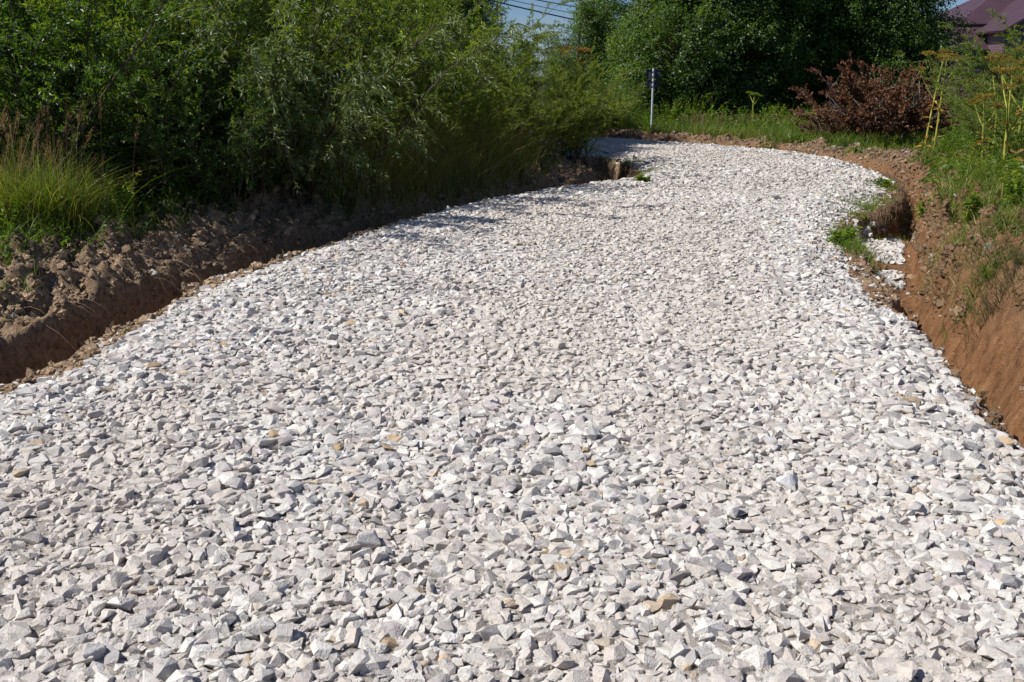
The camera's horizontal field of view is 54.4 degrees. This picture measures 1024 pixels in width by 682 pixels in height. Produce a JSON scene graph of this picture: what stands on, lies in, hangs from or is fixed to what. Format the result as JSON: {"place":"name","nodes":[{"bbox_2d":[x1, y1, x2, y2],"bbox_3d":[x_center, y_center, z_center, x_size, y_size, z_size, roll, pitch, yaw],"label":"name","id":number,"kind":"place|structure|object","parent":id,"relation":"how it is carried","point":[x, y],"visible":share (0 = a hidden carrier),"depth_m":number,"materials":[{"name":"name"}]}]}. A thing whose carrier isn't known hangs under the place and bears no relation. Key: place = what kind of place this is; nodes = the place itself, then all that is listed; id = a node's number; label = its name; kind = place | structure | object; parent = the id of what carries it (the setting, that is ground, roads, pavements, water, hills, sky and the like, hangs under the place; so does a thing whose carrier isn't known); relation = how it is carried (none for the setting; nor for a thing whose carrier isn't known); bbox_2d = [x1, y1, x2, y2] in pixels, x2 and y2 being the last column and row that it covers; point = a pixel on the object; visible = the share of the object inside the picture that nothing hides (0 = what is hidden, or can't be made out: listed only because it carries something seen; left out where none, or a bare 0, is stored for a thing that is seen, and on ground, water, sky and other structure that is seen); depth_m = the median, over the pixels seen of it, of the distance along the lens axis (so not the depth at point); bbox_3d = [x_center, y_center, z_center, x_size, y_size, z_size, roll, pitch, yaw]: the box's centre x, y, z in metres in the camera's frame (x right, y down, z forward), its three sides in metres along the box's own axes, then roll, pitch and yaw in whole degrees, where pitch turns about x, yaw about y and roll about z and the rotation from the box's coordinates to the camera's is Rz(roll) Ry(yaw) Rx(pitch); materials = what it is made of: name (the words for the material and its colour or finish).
{"place":"outdoors","nodes":[
{"label":"outdoors","id":0,"kind":"place"},
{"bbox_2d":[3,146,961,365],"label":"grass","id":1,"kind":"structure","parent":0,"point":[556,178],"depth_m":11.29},
{"bbox_2d":[0,136,1023,681],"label":"gravel","id":2,"kind":"structure","parent":0,"point":[888,366],"depth_m":4.09,"materials":[{"name":"gravel"}]},
{"bbox_2d":[82,643,106,661],"bbox_3d":[-1.145,0.851,2.726,0.068,0.049,0.071,24,-15,-32],"label":"stone","id":3,"kind":"object","parent":2,"relation":"on","point":[97,651],"visible":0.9,"depth_m":2.70,"materials":[{"name":"stone"}]},
{"bbox_2d":[356,530,380,550],"bbox_3d":[-0.491,0.687,3.399,0.087,0.076,0.052,-3,15,-10],"label":"stone","id":4,"kind":"object","parent":2,"relation":"on","point":[369,539],"visible":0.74,"depth_m":3.38,"materials":[{"name":"stone"}]},
{"bbox_2d":[776,474,797,487],"bbox_3d":[1.075,0.543,3.885,0.078,0.075,0.083,32,22,32],"label":"stone","id":5,"kind":"object","parent":2,"relation":"on","point":[789,480],"visible":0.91,"depth_m":3.85,"materials":[{"name":"stone"}]},
{"bbox_2d":[0,76,1023,449],"bbox_3d":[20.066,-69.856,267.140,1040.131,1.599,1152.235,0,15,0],"label":"ground","id":6,"kind":"structure","parent":0,"point":[992,364],"depth_m":8.35,"materials":[{"name":"soil"}]},
{"bbox_2d":[0,94,139,228],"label":"seed grass","id":7,"kind":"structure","parent":6,"relation":"on","point":[2,117],"depth_m":9.07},
{"bbox_2d":[4,155,137,236],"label":"grass clump","id":8,"kind":"object","parent":6,"relation":"on","point":[82,220],"visible":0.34,"depth_m":9.04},
{"bbox_2d":[0,150,150,239],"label":"grass clump","id":9,"kind":"object","parent":6,"relation":"on","point":[8,218],"visible":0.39,"depth_m":8.77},
{"bbox_2d":[2,140,150,219],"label":"grass clump","id":10,"kind":"object","parent":6,"relation":"on","point":[63,172],"visible":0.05,"depth_m":9.61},
{"bbox_2d":[0,128,176,237],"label":"grass clump","id":11,"kind":"object","parent":6,"relation":"on","point":[42,187],"visible":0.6,"depth_m":8.85,"materials":[{"name":"plant"}]},
{"bbox_2d":[0,0,211,193],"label":"willow shrub","id":12,"kind":"object","parent":6,"relation":"on","point":[38,94],"visible":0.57,"depth_m":9.62,"materials":[{"name":"green plant"}]},
{"bbox_2d":[101,167,140,212],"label":"leafy weed","id":13,"kind":"object","parent":6,"relation":"on","point":[130,191],"visible":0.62,"depth_m":9.69,"materials":[{"name":"green plant"}]},
{"bbox_2d":[0,0,278,213],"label":"willow shrub","id":14,"kind":"object","parent":6,"relation":"on","point":[87,28],"visible":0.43,"depth_m":10.29,"materials":[{"name":"green plant"}]},
{"bbox_2d":[8,0,311,177],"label":"willow shrub","id":15,"kind":"object","parent":6,"relation":"on","point":[303,5],"visible":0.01,"depth_m":12.96,"materials":[{"name":"green plant"}]},
{"bbox_2d":[78,25,309,213],"bbox_3d":[-3.348,-2.252,10.341,2.254,2.022,3.065,0,15,-2],"label":"willow shrub","id":16,"kind":"object","parent":6,"relation":"on","point":[198,158],"visible":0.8,"depth_m":10.39,"materials":[{"name":"green plant"}]},
{"bbox_2d":[8,0,387,201],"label":"willow shrub","id":17,"kind":"object","parent":6,"relation":"on","point":[48,8],"visible":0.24,"depth_m":10.79,"materials":[{"name":"green plant"}]},
{"bbox_2d":[26,0,434,170],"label":"willow shrub","id":18,"kind":"object","parent":6,"relation":"on","point":[411,50],"visible":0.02,"depth_m":13.44,"materials":[{"name":"green plant"}]},
{"bbox_2d":[0,0,544,206],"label":"willow shrub","id":19,"kind":"object","parent":6,"relation":"on","point":[349,108],"visible":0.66,"depth_m":11.04,"materials":[{"name":"green plant"}]},
{"bbox_2d":[0,138,555,263],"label":"undergrowth","id":20,"kind":"object","parent":6,"relation":"on","point":[60,227],"visible":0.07,"depth_m":9.67,"materials":[{"name":"green plant"}]},
{"bbox_2d":[0,144,566,314],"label":"grass","id":21,"kind":"structure","parent":6,"relation":"on","point":[164,211],"depth_m":9.68,"materials":[{"name":"plant"}]},
{"bbox_2d":[0,157,607,348],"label":"hanging roots","id":22,"kind":"object","parent":6,"relation":"hanging from","point":[582,174],"visible":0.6,"depth_m":9.78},
{"bbox_2d":[237,108,427,232],"bbox_3d":[-2.264,-2.009,12.698,3.260,2.025,3.290,-7,16,-23],"label":"grass clump","id":23,"kind":"object","parent":6,"relation":"on","point":[347,180],"visible":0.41,"depth_m":12.40,"materials":[{"name":"plant"}]},
{"bbox_2d":[171,0,507,186],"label":"willow shrub","id":24,"kind":"object","parent":6,"relation":"on","point":[326,31],"visible":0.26,"depth_m":12.72,"materials":[{"name":"green plant"}]},
{"bbox_2d":[243,0,458,162],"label":"willow shrub","id":25,"kind":"object","parent":6,"relation":"on","point":[454,3],"visible":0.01,"depth_m":15.68,"materials":[{"name":"green plant"}]},
{"bbox_2d":[268,94,500,228],"bbox_3d":[-1.856,-2.375,13.657,4.199,2.278,4.069,7,16,23],"label":"shrub","id":26,"kind":"object","parent":6,"relation":"on","point":[411,189],"visible":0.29,"depth_m":13.23,"materials":[{"name":"plant"}]},
{"bbox_2d":[277,38,519,179],"bbox_3d":[-1.999,-3.264,13.938,3.946,2.001,4.230,-14,21,-43],"label":"willow shrub","id":27,"kind":"object","parent":6,"relation":"on","point":[440,122],"visible":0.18,"depth_m":13.59,"materials":[{"name":"green plant"}]},
{"bbox_2d":[251,0,549,125],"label":"willow shrub","id":28,"kind":"object","parent":6,"relation":"on","point":[402,25],"visible":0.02,"depth_m":16.14,"materials":[{"name":"green plant"}]},
{"bbox_2d":[270,105,545,208],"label":"seed grass","id":29,"kind":"structure","parent":6,"relation":"on","point":[443,149],"depth_m":14.37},
{"bbox_2d":[295,0,587,152],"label":"willow shrub","id":30,"kind":"object","parent":6,"relation":"on","point":[470,79],"visible":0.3,"depth_m":14.19,"materials":[{"name":"green plant"}]},
{"bbox_2d":[393,0,494,48],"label":"tree","id":31,"kind":"object","parent":6,"relation":"on","point":[465,12],"depth_m":22.32,"materials":[{"name":"green plant"}]},
{"bbox_2d":[323,12,566,148],"bbox_3d":[-0.808,-4.042,16.254,4.340,2.552,4.140,6,16,23],"label":"willow shrub","id":32,"kind":"object","parent":6,"relation":"on","point":[514,87],"visible":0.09,"depth_m":15.67,"materials":[{"name":"green plant"}]},
{"bbox_2d":[349,0,568,108],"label":"willow shrub","id":33,"kind":"object","parent":6,"relation":"on","point":[496,11],"visible":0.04,"depth_m":16.86,"materials":[{"name":"green plant"}]},
{"bbox_2d":[320,91,607,215],"bbox_3d":[-1.179,-2.533,14.121,5.076,2.339,4.116,0,15,0],"label":"grass clump","id":34,"kind":"object","parent":6,"relation":"on","point":[436,178],"visible":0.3,"depth_m":13.79,"materials":[{"name":"plant"}]},
{"bbox_2d":[362,5,576,101],"bbox_3d":[-1.330,-5.039,19.037,5.049,3.113,5.292,3,15,10],"label":"willow shrub","id":35,"kind":"object","parent":6,"relation":"on","point":[532,69],"depth_m":18.77,"materials":[{"name":"green plant"}]},
{"bbox_2d":[380,65,571,177],"bbox_3d":[-1.119,-3.359,15.231,3.579,1.693,3.339,9,17,30],"label":"willow shrub","id":36,"kind":"object","parent":6,"relation":"on","point":[479,112],"visible":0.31,"depth_m":14.78,"materials":[{"name":"green plant"}]},
{"bbox_2d":[447,0,512,105],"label":"tree","id":37,"kind":"object","parent":6,"relation":"on","point":[491,3],"visible":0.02,"depth_m":31.74,"materials":[{"name":"green plant"}]},
{"bbox_2d":[396,102,571,203],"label":"grass clump","id":38,"kind":"object","parent":6,"relation":"on","point":[475,170],"visible":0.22,"depth_m":14.63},
{"bbox_2d":[443,108,573,198],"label":"grass clump","id":39,"kind":"object","parent":6,"relation":"on","point":[506,176],"visible":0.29,"depth_m":15.30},
{"bbox_2d":[0,126,1023,449],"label":"soil clods","id":40,"kind":"object","parent":6,"relation":"on","point":[90,350],"visible":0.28,"depth_m":9.17,"materials":[{"name":"soil"}]},
{"bbox_2d":[466,125,567,191],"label":"grass clump","id":41,"kind":"object","parent":6,"relation":"on","point":[522,160],"visible":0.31,"depth_m":15.90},
{"bbox_2d":[449,80,586,165],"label":"willow shrub","id":42,"kind":"object","parent":6,"relation":"on","point":[530,113],"visible":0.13,"depth_m":16.00,"materials":[{"name":"green plant"}]},
{"bbox_2d":[516,51,542,91],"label":"tree","id":43,"kind":"object","parent":6,"relation":"on","point":[528,77],"visible":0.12,"depth_m":71.16,"materials":[{"name":"green plant"}]},
{"bbox_2d":[463,58,601,158],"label":"willow shrub","id":44,"kind":"object","parent":6,"relation":"on","point":[576,115],"visible":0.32,"depth_m":16.89,"materials":[{"name":"green plant"}]},
{"bbox_2d":[541,45,591,141],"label":"hogweed","id":45,"kind":"object","parent":6,"relation":"on","point":[578,49],"visible":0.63,"depth_m":20.48,"materials":[{"name":"green plant"}]},
{"bbox_2d":[505,36,640,166],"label":"willow shrub","id":46,"kind":"object","parent":6,"relation":"on","point":[576,136],"visible":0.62,"depth_m":18.00,"materials":[{"name":"green plant"}]},
{"bbox_2d":[535,0,624,99],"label":"tree","id":47,"kind":"object","parent":6,"relation":"on","point":[592,7],"visible":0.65,"depth_m":31.67,"materials":[{"name":"green plant"}]},
{"bbox_2d":[560,0,622,102],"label":"tree","id":48,"kind":"object","parent":6,"relation":"on","point":[598,44],"visible":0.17,"depth_m":32.40,"materials":[{"name":"green plant"}]},
{"bbox_2d":[558,101,629,137],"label":"willow shrub","id":49,"kind":"object","parent":6,"relation":"on","point":[602,119],"visible":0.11,"depth_m":24.85,"materials":[{"name":"green plant"}]},
{"bbox_2d":[578,75,656,127],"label":"willow shrub","id":50,"kind":"object","parent":6,"relation":"on","point":[633,94],"visible":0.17,"depth_m":26.80,"materials":[{"name":"green plant"}]},
{"bbox_2d":[589,83,646,133],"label":"willow shrub","id":51,"kind":"object","parent":6,"relation":"on","point":[630,109],"visible":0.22,"depth_m":25.64,"materials":[{"name":"green plant"}]},
{"bbox_2d":[617,162,640,177],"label":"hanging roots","id":52,"kind":"object","parent":6,"relation":"hanging from","point":[630,171],"visible":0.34,"depth_m":18.41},
{"bbox_2d":[593,0,677,112],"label":"tree","id":53,"kind":"object","parent":6,"relation":"on","point":[614,9],"visible":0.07,"depth_m":34.06,"materials":[{"name":"green plant"}]},
{"bbox_2d":[646,68,659,127],"bbox_3d":[3.593,-6.134,25.488,0.350,1.626,0.078,2,15,7],"label":"sign post","id":54,"kind":"object","parent":6,"relation":"on","point":[653,74],"visible":0.98,"depth_m":25.38,"materials":[{"name":"metal"}]},
{"bbox_2d":[597,0,741,118],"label":"tree","id":55,"kind":"object","parent":6,"relation":"on","point":[617,48],"visible":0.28,"depth_m":28.65,"materials":[{"name":"green plant"}]},
{"bbox_2d":[658,95,690,122],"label":"leafy weed","id":56,"kind":"object","parent":6,"relation":"on","point":[669,110],"visible":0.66,"depth_m":27.26,"materials":[{"name":"green plant"}]},
{"bbox_2d":[679,91,714,123],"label":"leafy weed","id":57,"kind":"object","parent":6,"relation":"on","point":[698,106],"visible":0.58,"depth_m":27.26,"materials":[{"name":"green plant"}]},
{"bbox_2d":[615,0,807,120],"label":"tree","id":58,"kind":"object","parent":6,"relation":"on","point":[715,51],"visible":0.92,"depth_m":27.54,"materials":[{"name":"green plant"}]},
{"bbox_2d":[655,111,817,127],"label":"seed grass","id":59,"kind":"structure","parent":6,"relation":"on","point":[703,114],"depth_m":25.85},
{"bbox_2d":[526,99,964,137],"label":"undergrowth","id":60,"kind":"object","parent":6,"relation":"on","point":[742,122],"visible":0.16,"depth_m":26.47,"materials":[{"name":"green plant"}]},
{"bbox_2d":[533,113,969,148],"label":"grass","id":61,"kind":"structure","parent":6,"relation":"on","point":[782,134],"depth_m":22.94,"materials":[{"name":"plant"}]},
{"bbox_2d":[677,0,842,117],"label":"tree","id":62,"kind":"object","parent":6,"relation":"on","point":[786,15],"visible":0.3,"depth_m":28.11,"materials":[{"name":"green plant"}]},
{"bbox_2d":[757,0,895,115],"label":"tree","id":63,"kind":"object","parent":6,"relation":"on","point":[790,97],"visible":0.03,"depth_m":33.25,"materials":[{"name":"green plant"}]},
{"bbox_2d":[646,127,1019,235],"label":"grass","id":64,"kind":"structure","parent":6,"relation":"on","point":[897,146],"depth_m":19.59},
{"bbox_2d":[794,103,872,139],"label":"bush","id":65,"kind":"object","parent":6,"relation":"on","point":[820,125],"visible":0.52,"depth_m":22.14,"materials":[{"name":"green plant"}]},
{"bbox_2d":[823,226,861,244],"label":"leafy weed","id":66,"kind":"object","parent":6,"relation":"on","point":[848,232],"visible":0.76,"depth_m":9.82,"materials":[{"name":"green plant"}]},
{"bbox_2d":[818,214,888,265],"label":"turf tuft","id":67,"kind":"object","parent":6,"relation":"on","point":[847,227],"visible":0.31,"depth_m":10.81,"materials":[{"name":"green plant"}]},
{"bbox_2d":[817,221,900,294],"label":"turf tuft","id":68,"kind":"object","parent":6,"relation":"on","point":[857,246],"visible":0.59,"depth_m":9.38,"materials":[{"name":"green plant"}]},
{"bbox_2d":[813,190,912,241],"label":"turf tuft","id":69,"kind":"object","parent":6,"relation":"on","point":[866,204],"visible":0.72,"depth_m":12.68,"materials":[{"name":"green plant"}]},
{"bbox_2d":[773,0,957,105],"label":"tree","id":70,"kind":"object","parent":6,"relation":"on","point":[881,34],"visible":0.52,"depth_m":28.44,"materials":[{"name":"green plant"}]},
{"bbox_2d":[825,201,908,243],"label":"turf tuft","id":71,"kind":"object","parent":6,"relation":"on","point":[856,215],"visible":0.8,"depth_m":12.02,"materials":[{"name":"green plant"}]},
{"bbox_2d":[833,184,911,239],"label":"turf tuft","id":72,"kind":"object","parent":6,"relation":"on","point":[878,197],"visible":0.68,"depth_m":13.40,"materials":[{"name":"green plant"}]},
{"bbox_2d":[788,51,961,142],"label":"withered bush","id":73,"kind":"object","parent":6,"relation":"on","point":[893,114],"visible":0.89,"depth_m":21.26,"materials":[{"name":"brown plant"}]},
{"bbox_2d":[868,173,909,238],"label":"hanging roots","id":74,"kind":"object","parent":6,"relation":"hanging from","point":[886,210],"visible":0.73,"depth_m":13.09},
{"bbox_2d":[802,0,978,110],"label":"tree","id":75,"kind":"object","parent":6,"relation":"on","point":[940,43],"visible":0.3,"depth_m":28.61,"materials":[{"name":"green plant"}]},
{"bbox_2d":[860,169,939,230],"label":"turf tuft","id":76,"kind":"object","parent":6,"relation":"on","point":[906,217],"visible":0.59,"depth_m":14.62,"materials":[{"name":"green plant"}]},
{"bbox_2d":[814,83,987,138],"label":"withered bush","id":77,"kind":"object","parent":6,"relation":"on","point":[943,124],"visible":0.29,"depth_m":21.47,"materials":[{"name":"brown plant"}]},
{"bbox_2d":[913,196,932,220],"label":"leafy weed","id":78,"kind":"object","parent":6,"relation":"on","point":[919,213],"visible":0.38,"depth_m":11.70,"materials":[{"name":"green plant"}]},
{"bbox_2d":[913,53,964,148],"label":"hogweed","id":79,"kind":"object","parent":6,"relation":"on","point":[939,106],"visible":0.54,"depth_m":18.34,"materials":[{"name":"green plant"}]},
{"bbox_2d":[915,49,967,148],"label":"hogweed","id":80,"kind":"object","parent":6,"relation":"on","point":[938,57],"visible":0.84,"depth_m":18.05,"materials":[{"name":"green plant"}]},
{"bbox_2d":[926,156,963,173],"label":"lobed plant","id":81,"kind":"object","parent":6,"relation":"on","point":[947,165],"visible":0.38,"depth_m":13.39,"materials":[{"name":"green plant"}]},
{"bbox_2d":[916,167,977,193],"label":"lobed plant","id":82,"kind":"object","parent":6,"relation":"on","point":[930,177],"visible":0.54,"depth_m":12.07,"materials":[{"name":"green plant"}]},
{"bbox_2d":[894,21,1023,138],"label":"willow shrub","id":83,"kind":"object","parent":6,"relation":"on","point":[957,86],"visible":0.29,"depth_m":17.19,"materials":[{"name":"green plant"}]},
{"bbox_2d":[900,203,1023,321],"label":"grass","id":84,"kind":"structure","parent":6,"relation":"on","point":[947,244],"depth_m":8.02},
{"bbox_2d":[903,132,1023,297],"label":"grass","id":85,"kind":"structure","parent":6,"relation":"on","point":[964,178],"depth_m":11.11,"materials":[{"name":"plant"}]},
{"bbox_2d":[920,129,1023,196],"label":"undergrowth","id":86,"kind":"object","parent":6,"relation":"on","point":[989,159],"visible":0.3,"depth_m":12.39,"materials":[{"name":"green plant"}]},
{"bbox_2d":[922,200,1023,319],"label":"grass tuft","id":87,"kind":"object","parent":6,"relation":"on","point":[987,235],"visible":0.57,"depth_m":7.73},
{"bbox_2d":[924,0,1023,101],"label":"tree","id":88,"kind":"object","parent":6,"relation":"on","point":[1012,10],"depth_m":53.43,"materials":[{"name":"purple"}]},
{"bbox_2d":[928,72,1023,163],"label":"willow shrub","id":89,"kind":"object","parent":6,"relation":"on","point":[1012,137],"visible":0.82,"depth_m":12.99,"materials":[{"name":"green plant"}]},
{"bbox_2d":[960,192,992,219],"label":"leafy weed","id":90,"kind":"object","parent":6,"relation":"on","point":[974,201],"visible":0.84,"depth_m":9.57,"materials":[{"name":"green plant"}]},
{"bbox_2d":[933,8,1023,130],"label":"willow shrub","id":91,"kind":"object","parent":6,"relation":"on","point":[978,60],"visible":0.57,"depth_m":15.18,"materials":[{"name":"green plant"}]},
{"bbox_2d":[939,232,1022,346],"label":"grass tuft","id":92,"kind":"object","parent":6,"relation":"on","point":[986,272],"visible":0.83,"depth_m":7.27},
{"bbox_2d":[942,100,1020,145],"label":"willow shrub","id":93,"kind":"object","parent":6,"relation":"on","point":[974,130],"visible":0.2,"depth_m":16.60,"materials":[{"name":"green plant"}]},
{"bbox_2d":[966,93,1004,163],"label":"hogweed","id":94,"kind":"object","parent":6,"relation":"on","point":[988,96],"visible":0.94,"depth_m":13.09,"materials":[{"name":"green plant"}]},
{"bbox_2d":[949,249,1023,369],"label":"grass tuft","id":95,"kind":"object","parent":6,"relation":"on","point":[1001,289],"visible":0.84,"depth_m":7.00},
{"bbox_2d":[959,237,1023,311],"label":"grass tuft","id":96,"kind":"object","parent":6,"relation":"on","point":[1018,246],"visible":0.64,"depth_m":7.13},
{"bbox_2d":[978,83,1023,149],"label":"leafy weed","id":97,"kind":"object","parent":6,"relation":"on","point":[1020,137],"visible":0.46,"depth_m":13.56,"materials":[{"name":"green plant"}]},
{"bbox_2d":[984,45,1023,151],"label":"hogweed","id":98,"kind":"object","parent":6,"relation":"on","point":[992,55],"visible":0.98,"depth_m":13.92,"materials":[{"name":"green plant"}]},
{"bbox_2d":[985,56,1023,151],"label":"hogweed","id":99,"kind":"object","parent":6,"relation":"on","point":[1007,60],"visible":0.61,"depth_m":14.88,"materials":[{"name":"green plant"}]},
{"bbox_2d":[990,65,1023,168],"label":"hogweed","id":100,"kind":"object","parent":6,"relation":"on","point":[1008,69],"visible":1,"depth_m":12.24,"materials":[{"name":"green plant"}]},
{"bbox_2d":[998,170,1023,209],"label":"leafy weed","id":101,"kind":"object","parent":6,"relation":"on","point":[1011,190],"visible":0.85,"depth_m":9.54,"materials":[{"name":"green plant"}]},
{"bbox_2d":[1008,74,1023,173],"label":"hogweed","id":102,"kind":"object","parent":6,"relation":"on","point":[1017,78],"visible":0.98,"depth_m":11.16,"materials":[{"name":"green plant"}]},
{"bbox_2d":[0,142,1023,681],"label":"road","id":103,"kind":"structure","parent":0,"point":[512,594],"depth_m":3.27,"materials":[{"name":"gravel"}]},
{"bbox_2d":[885,436,920,450],"bbox_3d":[1.666,0.453,4.255,0.111,0.070,0.124,-13,20,-39],"label":"stone","id":104,"kind":"object","parent":103,"relation":"on","point":[897,443],"visible":0.82,"depth_m":4.23,"materials":[{"name":"stone"}]},
{"bbox_2d":[481,0,968,75],"label":"sky","id":105,"kind":"structure","parent":0,"point":[521,14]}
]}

